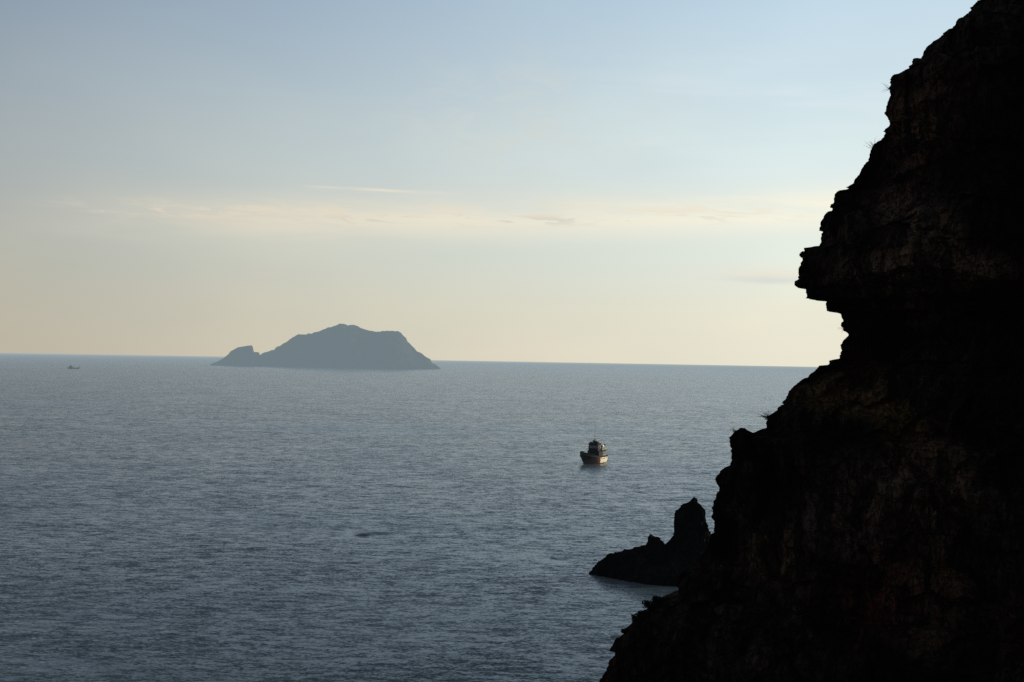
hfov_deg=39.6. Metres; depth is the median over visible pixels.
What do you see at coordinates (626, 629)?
shrub
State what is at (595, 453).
fishing boat
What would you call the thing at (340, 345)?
island
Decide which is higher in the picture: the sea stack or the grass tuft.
the grass tuft
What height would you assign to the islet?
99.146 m
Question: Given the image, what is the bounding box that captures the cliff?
[599,0,1023,681]
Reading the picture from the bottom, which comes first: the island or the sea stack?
the sea stack
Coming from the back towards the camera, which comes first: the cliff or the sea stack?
the sea stack
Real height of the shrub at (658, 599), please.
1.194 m
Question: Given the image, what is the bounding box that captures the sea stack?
[589,497,710,586]
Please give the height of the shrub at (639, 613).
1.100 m
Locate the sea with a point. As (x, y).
(182, 519)
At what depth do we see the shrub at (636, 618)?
138.78 m
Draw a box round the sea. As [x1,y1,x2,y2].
[0,353,817,681]
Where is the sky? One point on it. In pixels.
(570, 181)
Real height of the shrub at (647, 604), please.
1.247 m
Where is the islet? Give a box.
[210,345,259,365]
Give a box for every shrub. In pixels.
[620,627,628,633]
[631,610,644,616]
[631,615,641,620]
[642,600,659,611]
[652,595,663,604]
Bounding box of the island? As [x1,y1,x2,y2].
[251,323,439,368]
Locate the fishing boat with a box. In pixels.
[580,438,607,464]
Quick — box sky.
[0,0,977,366]

